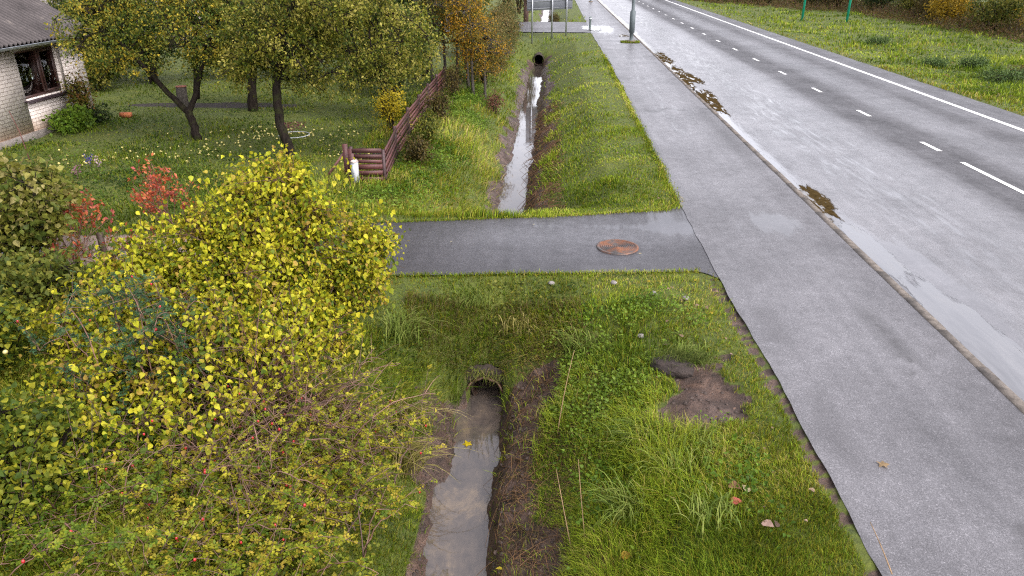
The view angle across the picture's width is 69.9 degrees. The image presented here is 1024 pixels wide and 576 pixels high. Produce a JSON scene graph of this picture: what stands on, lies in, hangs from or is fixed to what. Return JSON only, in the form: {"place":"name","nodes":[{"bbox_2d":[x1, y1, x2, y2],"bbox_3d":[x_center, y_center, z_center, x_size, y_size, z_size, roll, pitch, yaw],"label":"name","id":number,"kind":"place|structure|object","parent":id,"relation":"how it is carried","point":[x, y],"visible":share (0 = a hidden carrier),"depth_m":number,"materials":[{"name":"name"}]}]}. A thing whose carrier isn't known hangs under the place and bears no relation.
{"place":"outdoors","nodes":[
{"label":"outdoors","id":0,"kind":"place"},
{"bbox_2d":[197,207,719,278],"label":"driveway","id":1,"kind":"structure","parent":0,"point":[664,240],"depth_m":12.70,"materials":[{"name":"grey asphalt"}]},
{"bbox_2d":[596,239,638,254],"bbox_3d":[1.811,-0.701,12.572,0.720,0.036,0.720,1,24,3],"label":"manhole cover","id":2,"kind":"object","parent":1,"relation":"on","point":[617,247],"visible":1,"depth_m":12.55,"materials":[{"name":"metal"}]},
{"bbox_2d":[423,379,501,575],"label":"ditch water","id":3,"kind":"structure","parent":0,"point":[456,541],"depth_m":8.74,"materials":[{"name":"grey liquid"}]},
{"bbox_2d":[0,0,1023,575],"bbox_3d":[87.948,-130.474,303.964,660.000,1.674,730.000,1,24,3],"label":"ground","id":4,"kind":"structure","parent":0,"point":[712,380],"depth_m":11.33,"materials":[{"name":"green plant"}]},
{"bbox_2d":[0,284,50,375],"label":"quince bush","id":5,"kind":"object","parent":4,"relation":"on","point":[8,335],"visible":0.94,"depth_m":8.65,"materials":[{"name":"green plant"}]},
{"bbox_2d":[0,148,89,268],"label":"apple bush","id":6,"kind":"object","parent":4,"relation":"on","point":[34,200],"visible":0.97,"depth_m":11.36,"materials":[{"name":"green plant"}]},
{"bbox_2d":[0,0,93,149],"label":"brick house","id":7,"kind":"structure","parent":4,"relation":"on","point":[33,69],"depth_m":20.76,"materials":[{"name":"white brick"}]},
{"bbox_2d":[14,46,71,103],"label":"window","id":8,"kind":"structure","parent":7,"relation":"in","point":[37,79],"depth_m":21.03,"materials":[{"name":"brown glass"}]},
{"bbox_2d":[0,242,111,314],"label":"apple bush","id":9,"kind":"object","parent":4,"relation":"on","point":[22,278],"visible":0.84,"depth_m":10.31,"materials":[{"name":"green plant"}]},
{"bbox_2d":[0,380,118,546],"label":"quince bush","id":10,"kind":"object","parent":4,"relation":"on","point":[40,431],"visible":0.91,"depth_m":6.47,"materials":[{"name":"green plant"}]},
{"bbox_2d":[41,103,101,136],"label":"leafy plant","id":11,"kind":"object","parent":4,"relation":"on","point":[72,119],"visible":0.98,"depth_m":21.19,"materials":[{"name":"green plant"}]},
{"bbox_2d":[56,67,99,109],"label":"bush","id":12,"kind":"object","parent":4,"relation":"on","point":[77,96],"visible":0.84,"depth_m":22.00,"materials":[{"name":"green plant"}]},
{"bbox_2d":[47,188,114,257],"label":"chokeberry shrub","id":13,"kind":"object","parent":4,"relation":"on","point":[80,218],"visible":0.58,"depth_m":12.35,"materials":[{"name":"red plant"}]},
{"bbox_2d":[48,0,129,67],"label":"garden bush","id":14,"kind":"object","parent":4,"relation":"on","point":[59,3],"visible":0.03,"depth_m":29.21,"materials":[{"name":"green plant"}]},
{"bbox_2d":[42,220,155,268],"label":"chokeberry shrub","id":15,"kind":"object","parent":4,"relation":"on","point":[78,250],"visible":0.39,"depth_m":11.64,"materials":[{"name":"red plant"}]},
{"bbox_2d":[86,100,114,125],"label":"leafy plant","id":16,"kind":"object","parent":4,"relation":"on","point":[97,113],"visible":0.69,"depth_m":22.48,"materials":[{"name":"green plant"}]},
{"bbox_2d":[96,232,106,254],"bbox_3d":[-6.963,-0.656,12.469,0.080,0.600,0.070,1,24,3],"label":"post","id":17,"kind":"object","parent":4,"relation":"on","point":[100,238],"visible":0.5,"depth_m":12.38,"materials":[{"name":"grey wood"}]},
{"bbox_2d":[82,43,126,91],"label":"garden bush","id":18,"kind":"object","parent":4,"relation":"on","point":[101,82],"visible":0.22,"depth_m":27.86,"materials":[{"name":"green plant"}]},
{"bbox_2d":[0,389,212,575],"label":"rose bush","id":19,"kind":"object","parent":4,"relation":"on","point":[84,534],"visible":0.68,"depth_m":6.22,"materials":[{"name":"green plant"}]},
{"bbox_2d":[4,249,230,437],"bbox_3d":[-4.221,0.606,8.199,2.344,2.078,1.848,20,31,38],"label":"rose bush","id":20,"kind":"object","parent":4,"relation":"on","point":[137,295],"visible":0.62,"depth_m":7.73,"materials":[{"name":"green plant"}]},
{"bbox_2d":[81,0,197,83],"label":"garden bush","id":21,"kind":"object","parent":4,"relation":"on","point":[162,54],"visible":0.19,"depth_m":28.86,"materials":[{"name":"green plant"}]},
{"bbox_2d":[43,0,270,140],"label":"apple tree","id":22,"kind":"object","parent":4,"relation":"on","point":[181,23],"visible":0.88,"depth_m":19.15,"materials":[{"name":"green plant"}]},
{"bbox_2d":[126,153,198,226],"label":"chokeberry shrub","id":23,"kind":"object","parent":4,"relation":"on","point":[149,194],"visible":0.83,"depth_m":12.93,"materials":[{"name":"red plant"}]},
{"bbox_2d":[175,85,188,106],"bbox_3d":[-11.340,-6.510,25.187,0.421,0.880,0.429,1,24,3],"label":"tree stump","id":24,"kind":"object","parent":4,"relation":"on","point":[181,94],"visible":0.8,"depth_m":25.01,"materials":[{"name":"plant"}]},
{"bbox_2d":[0,280,364,481],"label":"lilac bush","id":25,"kind":"object","parent":4,"relation":"on","point":[203,321],"visible":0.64,"depth_m":7.62,"materials":[{"name":"yellow plant"}]},
{"bbox_2d":[0,294,428,575],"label":"ground cover","id":26,"kind":"object","parent":4,"relation":"on","point":[249,530],"visible":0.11,"depth_m":7.89,"materials":[{"name":"green plant"}]},
{"bbox_2d":[19,141,410,434],"bbox_3d":[-3.725,-0.011,9.114,4.574,3.142,4.161,1,24,3],"label":"lilac bush","id":27,"kind":"object","parent":4,"relation":"on","point":[286,235],"visible":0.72,"depth_m":9.23,"materials":[{"name":"yellow plant"}]},
{"bbox_2d":[0,62,447,246],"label":"grass","id":28,"kind":"structure","parent":4,"relation":"on","point":[159,155],"depth_m":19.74,"materials":[{"name":"green plant"}]},
{"bbox_2d":[28,372,422,575],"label":"rose bush","id":29,"kind":"object","parent":4,"relation":"on","point":[260,567],"visible":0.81,"depth_m":6.48,"materials":[{"name":"green plant"}]},
{"bbox_2d":[183,0,321,111],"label":"apple tree","id":30,"kind":"object","parent":4,"relation":"on","point":[252,102],"visible":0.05,"depth_m":23.86,"materials":[{"name":"green plant"}]},
{"bbox_2d":[78,331,445,551],"bbox_3d":[-2.547,1.311,7.764,3.481,1.316,3.544,18,30,34],"label":"rose bush","id":31,"kind":"object","parent":4,"relation":"on","point":[312,404],"visible":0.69,"depth_m":7.37,"materials":[{"name":"green plant"}]},
{"bbox_2d":[278,120,309,137],"bbox_3d":[-6.189,-4.546,20.748,0.864,0.407,0.923,1,24,3],"label":"flower ring","id":32,"kind":"object","parent":4,"relation":"on","point":[287,125],"visible":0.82,"depth_m":20.72,"materials":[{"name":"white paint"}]},
{"bbox_2d":[177,360,446,570],"bbox_3d":[-2.119,1.783,7.438,2.890,1.330,3.386,1,24,3],"label":"rose bush","id":33,"kind":"object","parent":4,"relation":"on","point":[377,430],"visible":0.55,"depth_m":7.52,"materials":[{"name":"green plant"}]},
{"bbox_2d":[205,0,442,159],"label":"apple tree","id":34,"kind":"object","parent":4,"relation":"on","point":[329,18],"visible":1,"depth_m":17.24,"materials":[{"name":"green plant"}]},
{"bbox_2d":[326,144,349,176],"bbox_3d":[-4.087,-2.832,16.970,0.615,1.020,0.100,1,24,3],"label":"gate post","id":35,"kind":"object","parent":4,"relation":"on","point":[344,148],"visible":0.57,"depth_m":16.87,"materials":[{"name":"brown wood"}]},
{"bbox_2d":[350,159,359,182],"bbox_3d":[-3.563,-2.655,16.598,0.150,0.530,0.150,14,28,28],"label":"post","id":36,"kind":"object","parent":4,"relation":"on","point":[354,169],"visible":0.94,"depth_m":16.55,"materials":[{"name":"white paint"}]},
{"bbox_2d":[310,0,449,118],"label":"apple tree","id":37,"kind":"object","parent":4,"relation":"on","point":[359,32],"visible":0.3,"depth_m":22.19,"materials":[{"name":"green plant"}]},
{"bbox_2d":[370,83,410,130],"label":"garden shrub","id":38,"kind":"object","parent":4,"relation":"on","point":[394,103],"visible":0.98,"depth_m":21.34,"materials":[{"name":"yellow plant"}]},
{"bbox_2d":[347,66,445,182],"bbox_3d":[-2.920,-5.479,22.975,0.838,1.113,13.839,1,24,3],"label":"slatted fence","id":39,"kind":"object","parent":4,"relation":"on","point":[387,160],"visible":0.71,"depth_m":18.00,"materials":[{"name":"brown wood"}]},
{"bbox_2d":[359,3,436,95],"bbox_3d":[-4.318,-8.899,27.060,3.231,3.651,3.501,1,24,3],"label":"garden bush","id":40,"kind":"object","parent":4,"relation":"on","point":[395,87],"visible":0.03,"depth_m":27.04,"materials":[{"name":"green plant"}]},
{"bbox_2d":[367,305,452,355],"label":"grass tuft","id":41,"kind":"object","parent":4,"relation":"on","point":[395,324],"visible":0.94,"depth_m":10.17,"materials":[{"name":"green plant"}]},
{"bbox_2d":[396,130,437,164],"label":"garden shrub","id":42,"kind":"object","parent":4,"relation":"on","point":[417,149],"visible":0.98,"depth_m":18.48,"materials":[{"name":"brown plant"}]},
{"bbox_2d":[392,0,447,76],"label":"garden tree","id":43,"kind":"object","parent":4,"relation":"on","point":[403,2],"visible":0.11,"depth_m":30.57,"materials":[{"name":"green plant"}]},
{"bbox_2d":[348,82,500,211],"bbox_3d":[-1.898,-4.864,22.576,2.582,0.788,16.626,1,24,3],"label":"ground cover","id":44,"kind":"object","parent":4,"relation":"on","point":[459,100],"visible":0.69,"depth_m":18.60,"materials":[{"name":"green plant"}]},
{"bbox_2d":[408,107,442,141],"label":"garden shrub","id":45,"kind":"object","parent":4,"relation":"on","point":[428,121],"visible":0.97,"depth_m":20.56,"materials":[{"name":"green plant"}]},
{"bbox_2d":[404,0,451,87],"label":"birch tree","id":46,"kind":"object","parent":4,"relation":"on","point":[434,25],"visible":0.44,"depth_m":27.85,"materials":[{"name":"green plant"}]},
{"bbox_2d":[382,430,477,481],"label":"grass tuft","id":47,"kind":"object","parent":4,"relation":"on","point":[414,457],"visible":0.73,"depth_m":8.55,"materials":[{"name":"green plant"}]},
{"bbox_2d":[389,390,470,442],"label":"grass tuft","id":48,"kind":"object","parent":4,"relation":"on","point":[407,410],"visible":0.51,"depth_m":9.04,"materials":[{"name":"green plant"}]},
{"bbox_2d":[0,260,868,575],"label":"grass","id":49,"kind":"structure","parent":4,"relation":"on","point":[710,560],"depth_m":7.30,"materials":[{"name":"green plant"}]},
{"bbox_2d":[421,87,455,120],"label":"garden shrub","id":50,"kind":"object","parent":4,"relation":"on","point":[437,101],"visible":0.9,"depth_m":23.15,"materials":[{"name":"brown plant"}]},
{"bbox_2d":[420,0,466,86],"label":"birch tree","id":51,"kind":"object","parent":4,"relation":"on","point":[444,57],"visible":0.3,"depth_m":28.51,"materials":[{"name":"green plant"}]},
{"bbox_2d":[440,61,465,96],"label":"dry bush","id":52,"kind":"object","parent":4,"relation":"on","point":[453,79],"visible":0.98,"depth_m":27.29,"materials":[{"name":"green plant"}]},
{"bbox_2d":[430,0,487,88],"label":"birch tree","id":53,"kind":"object","parent":4,"relation":"on","point":[445,8],"visible":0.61,"depth_m":27.57,"materials":[{"name":"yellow plant"}]},
{"bbox_2d":[438,0,495,87],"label":"birch tree","id":54,"kind":"object","parent":4,"relation":"on","point":[467,80],"visible":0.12,"depth_m":28.88,"materials":[{"name":"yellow plant"}]},
{"bbox_2d":[444,282,497,311],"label":"grass tuft","id":55,"kind":"object","parent":4,"relation":"on","point":[474,294],"visible":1,"depth_m":10.88,"materials":[{"name":"green plant"}]},
{"bbox_2d":[441,0,501,95],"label":"birch tree","id":56,"kind":"object","parent":4,"relation":"on","point":[470,42],"visible":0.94,"depth_m":27.18,"materials":[{"name":"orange plant"}]},
{"bbox_2d":[458,368,504,388],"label":"grass","id":57,"kind":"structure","parent":4,"relation":"on","point":[475,377],"depth_m":10.40,"materials":[{"name":"green plant"}]},
{"bbox_2d":[465,364,503,406],"bbox_3d":[-0.319,0.942,11.931,0.965,0.977,3.459,1,24,3],"label":"culvert pipe","id":58,"kind":"object","parent":4,"relation":"on","point":[490,367],"visible":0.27,"depth_m":10.47,"materials":[{"name":"grey concrete"}]},
{"bbox_2d":[455,25,515,99],"bbox_3d":[-1.029,-8.584,27.970,2.512,2.898,2.272,1,24,3],"label":"birch tree","id":59,"kind":"object","parent":4,"relation":"on","point":[483,64],"visible":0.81,"depth_m":27.84,"materials":[{"name":"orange plant"}]},
{"bbox_2d":[273,54,700,278],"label":"grass","id":60,"kind":"structure","parent":4,"relation":"on","point":[630,109],"depth_m":14.06,"materials":[{"name":"green plant"}]},
{"bbox_2d":[459,17,514,85],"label":"hedge bush","id":61,"kind":"object","parent":4,"relation":"on","point":[497,60],"visible":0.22,"depth_m":30.60,"materials":[{"name":"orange plant"}]},
{"bbox_2d":[297,31,683,219],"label":"grass","id":62,"kind":"structure","parent":4,"relation":"on","point":[480,211],"depth_m":19.10,"materials":[{"name":"green plant"}]},
{"bbox_2d":[397,287,583,378],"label":"grass","id":63,"kind":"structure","parent":4,"relation":"on","point":[413,301],"depth_m":10.60,"materials":[{"name":"green plant"}]},
{"bbox_2d":[480,89,507,115],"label":"dry bush","id":64,"kind":"object","parent":4,"relation":"on","point":[494,98],"visible":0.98,"depth_m":26.94,"materials":[{"name":"brown plant"}]},
{"bbox_2d":[480,14,515,68],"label":"hedge bush","id":65,"kind":"object","parent":4,"relation":"on","point":[500,27],"visible":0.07,"depth_m":34.00,"materials":[{"name":"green plant"}]},
{"bbox_2d":[486,5,521,58],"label":"hedge bush","id":66,"kind":"object","parent":4,"relation":"on","point":[510,29],"visible":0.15,"depth_m":37.06,"materials":[{"name":"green plant"}]},
{"bbox_2d":[349,274,659,373],"bbox_3d":[-0.090,0.509,10.840,4.594,0.957,1.741,1,24,3],"label":"ground cover","id":67,"kind":"object","parent":4,"relation":"on","point":[518,292],"visible":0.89,"depth_m":10.94,"materials":[{"name":"green plant"}]},
{"bbox_2d":[489,3,522,54],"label":"hedge bush","id":68,"kind":"object","parent":4,"relation":"on","point":[507,12],"visible":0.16,"depth_m":39.86,"materials":[{"name":"plant"}]},
{"bbox_2d":[488,0,525,39],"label":"hedge bush","id":69,"kind":"object","parent":4,"relation":"on","point":[510,5],"visible":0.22,"depth_m":44.11,"materials":[{"name":"green plant"}]},
{"bbox_2d":[497,311,541,336],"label":"grass tuft","id":70,"kind":"object","parent":4,"relation":"on","point":[525,323],"visible":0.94,"depth_m":10.53,"materials":[{"name":"plant"}]},
{"bbox_2d":[517,97,566,211],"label":"dead grass","id":71,"kind":"structure","parent":4,"relation":"on","point":[552,144],"depth_m":21.35,"materials":[{"name":"plant"}]},
{"bbox_2d":[527,0,572,43],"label":"road sign","id":72,"kind":"object","parent":4,"relation":"on","point":[534,5],"visible":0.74,"depth_m":46.27,"materials":[{"name":"metal"}]},
{"bbox_2d":[477,316,628,575],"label":"dead grass","id":73,"kind":"structure","parent":4,"relation":"on","point":[520,459],"depth_m":8.06,"materials":[{"name":"green plant"}]},
{"bbox_2d":[552,322,598,357],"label":"grass tuft","id":74,"kind":"object","parent":4,"relation":"on","point":[579,337],"visible":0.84,"depth_m":10.04,"materials":[{"name":"green plant"}]},
{"bbox_2d":[405,359,748,575],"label":"mud clods","id":75,"kind":"object","parent":4,"relation":"on","point":[529,494],"visible":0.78,"depth_m":8.36,"materials":[{"name":"brown soil"}]},
{"bbox_2d":[569,466,657,536],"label":"grass tuft","id":76,"kind":"object","parent":4,"relation":"on","point":[624,497],"visible":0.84,"depth_m":6.82,"materials":[{"name":"green plant"}]},
{"bbox_2d":[599,411,670,452],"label":"grass tuft","id":77,"kind":"object","parent":4,"relation":"on","point":[620,432],"visible":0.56,"depth_m":7.71,"materials":[{"name":"green plant"}]},
{"bbox_2d":[534,284,795,571],"bbox_3d":[1.413,1.388,8.598,2.408,1.032,5.188,1,24,3],"label":"ground cover","id":78,"kind":"object","parent":4,"relation":"on","point":[739,465],"visible":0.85,"depth_m":8.56,"materials":[{"name":"green plant"}]},
{"bbox_2d":[628,429,712,489],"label":"grass tuft","id":79,"kind":"object","parent":4,"relation":"on","point":[672,461],"visible":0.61,"depth_m":7.11,"materials":[{"name":"green plant"}]},
{"bbox_2d":[629,344,724,378],"bbox_3d":[2.041,0.864,8.912,1.232,0.386,0.546,5,25,11],"label":"turf clod","id":80,"kind":"object","parent":4,"relation":"on","point":[679,365],"visible":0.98,"depth_m":8.80,"materials":[{"name":"soil"}]},
{"bbox_2d":[657,335,725,369],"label":"grass tuft","id":81,"kind":"object","parent":4,"relation":"on","point":[687,347],"visible":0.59,"depth_m":9.10,"materials":[{"name":"green plant"}]},
{"bbox_2d":[664,420,743,475],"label":"grass tuft","id":82,"kind":"object","parent":4,"relation":"on","point":[703,440],"visible":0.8,"depth_m":7.39,"materials":[{"name":"green plant"}]},
{"bbox_2d":[664,480,749,542],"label":"grass tuft","id":83,"kind":"object","parent":4,"relation":"on","point":[719,514],"visible":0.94,"depth_m":6.49,"materials":[{"name":"green plant"}]},
{"bbox_2d":[597,0,1023,413],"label":"kerb","id":84,"kind":"structure","parent":4,"relation":"on","point":[1007,392],"depth_m":11.25,"materials":[{"name":"concrete"}]},
{"bbox_2d":[689,0,1023,42],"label":"undergrowth","id":85,"kind":"object","parent":4,"relation":"on","point":[879,15],"depth_m":66.39,"materials":[{"name":"green plant"}]},
{"bbox_2d":[858,33,892,44],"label":"weed clump","id":86,"kind":"object","parent":4,"relation":"on","point":[884,40],"visible":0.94,"depth_m":46.30,"materials":[{"name":"green plant"}]},
{"bbox_2d":[860,0,897,10],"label":"forest bush","id":87,"kind":"object","parent":4,"relation":"on","point":[876,2],"visible":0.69,"depth_m":74.52,"materials":[{"name":"green plant"}]},
{"bbox_2d":[884,0,922,15],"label":"forest bush","id":88,"kind":"object","parent":4,"relation":"on","point":[907,2],"visible":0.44,"depth_m":68.99,"materials":[{"name":"green plant"}]},
{"bbox_2d":[910,0,954,20],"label":"forest bush","id":89,"kind":"object","parent":4,"relation":"on","point":[923,2],"visible":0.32,"depth_m":64.20,"materials":[{"name":"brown plant"}]},
{"bbox_2d":[920,54,952,68],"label":"weed clump","id":90,"kind":"object","parent":4,"relation":"on","point":[934,62],"visible":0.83,"depth_m":35.38,"materials":[{"name":"green plant"}]},
{"bbox_2d":[920,0,976,24],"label":"forest bush","id":91,"kind":"object","parent":4,"relation":"on","point":[942,7],"visible":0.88,"depth_m":60.07,"materials":[{"name":"orange plant"}]},
{"bbox_2d":[952,51,994,67],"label":"weed clump","id":92,"kind":"object","parent":4,"relation":"on","point":[972,61],"visible":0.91,"depth_m":35.83,"materials":[{"name":"green plant"}]},
{"bbox_2d":[963,0,1023,30],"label":"forest bush","id":93,"kind":"object","parent":4,"relation":"on","point":[1008,7],"visible":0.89,"depth_m":54.20,"materials":[{"name":"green plant"}]},
{"bbox_2d":[972,64,1023,84],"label":"weed clump","id":94,"kind":"object","parent":4,"relation":"on","point":[1008,75],"visible":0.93,"depth_m":31.34,"materials":[{"name":"green plant"}]},
{"bbox_2d":[441,22,590,32],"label":"driveway","id":95,"kind":"structure","parent":0,"point":[557,27],"depth_m":53.23,"materials":[{"name":"grey asphalt"}]},
{"bbox_2d":[498,65,542,214],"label":"ditch water","id":96,"kind":"structure","parent":0,"point":[515,183],"depth_m":24.35,"materials":[{"name":"grey liquid"}]},
{"bbox_2d":[575,0,1023,575],"bbox_3d":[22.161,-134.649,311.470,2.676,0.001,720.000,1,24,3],"label":"pavement","id":97,"kind":"structure","parent":0,"point":[869,366],"depth_m":8.97,"materials":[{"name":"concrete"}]},
{"bbox_2d":[627,0,635,41],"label":"street lamp","id":98,"kind":"object","parent":97,"relation":"on","point":[632,22],"visible":0.97,"depth_m":43.40,"materials":[{"name":"metal"}]},
{"bbox_2d":[598,0,1023,350],"bbox_3d":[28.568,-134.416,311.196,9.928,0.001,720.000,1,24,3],"label":"road","id":99,"kind":"structure","parent":0,"point":[945,221],"depth_m":20.11,"materials":[{"name":"grey asphalt"}]},
{"bbox_2d":[669,66,704,89],"bbox_3d":[7.618,-9.168,31.694,1.044,0.001,9.144,1,24,3],"label":"leaf silt","id":100,"kind":"object","parent":99,"relation":"on","point":[687,78],"visible":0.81,"depth_m":31.36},
{"bbox_2d":[693,88,730,116],"bbox_3d":[7.172,-6.662,26.102,0.813,0.001,6.616,1,24,3],"label":"leaf silt","id":101,"kind":"object","parent":99,"relation":"on","point":[709,99],"visible":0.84,"depth_m":26.23,"materials":[{"name":"brown plant"}]},
{"bbox_2d":[757,149,801,190],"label":"puddle","id":102,"kind":"object","parent":99,"relation":"on","point":[783,172],"visible":0.53,"depth_m":17.51,"materials":[{"name":"grey liquid"}]},
{"bbox_2d":[799,184,843,221],"bbox_3d":[6.431,-1.797,15.246,0.614,0.001,3.006,1,24,3],"label":"leaf silt","id":103,"kind":"object","parent":99,"relation":"on","point":[822,203],"visible":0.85,"depth_m":15.26,"materials":[{"name":"brown plant"}]},
{"bbox_2d":[638,1,1023,193],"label":"line","id":104,"kind":"object","parent":99,"relation":"on","point":[986,174],"visible":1,"depth_m":17.84,"materials":[{"name":"white paint"}]},
{"bbox_2d":[666,0,1023,131],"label":"edge line","id":105,"kind":"object","parent":99,"relation":"on","point":[1004,123],"visible":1,"depth_m":29.59,"materials":[{"name":"white paint"}]},
{"bbox_2d":[836,221,912,282],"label":"puddle","id":106,"kind":"object","parent":99,"relation":"on","point":[881,256],"visible":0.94,"depth_m":12.65,"materials":[{"name":"grey liquid"}]},
{"bbox_2d":[896,275,1023,400],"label":"puddle","id":107,"kind":"object","parent":99,"relation":"on","point":[998,354],"visible":0.94,"depth_m":9.84,"materials":[{"name":"grey liquid"}]},
{"bbox_2d":[679,0,1023,115],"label":"grass","id":108,"kind":"structure","parent":0,"point":[1002,87],"depth_m":44.12,"materials":[{"name":"green plant"}]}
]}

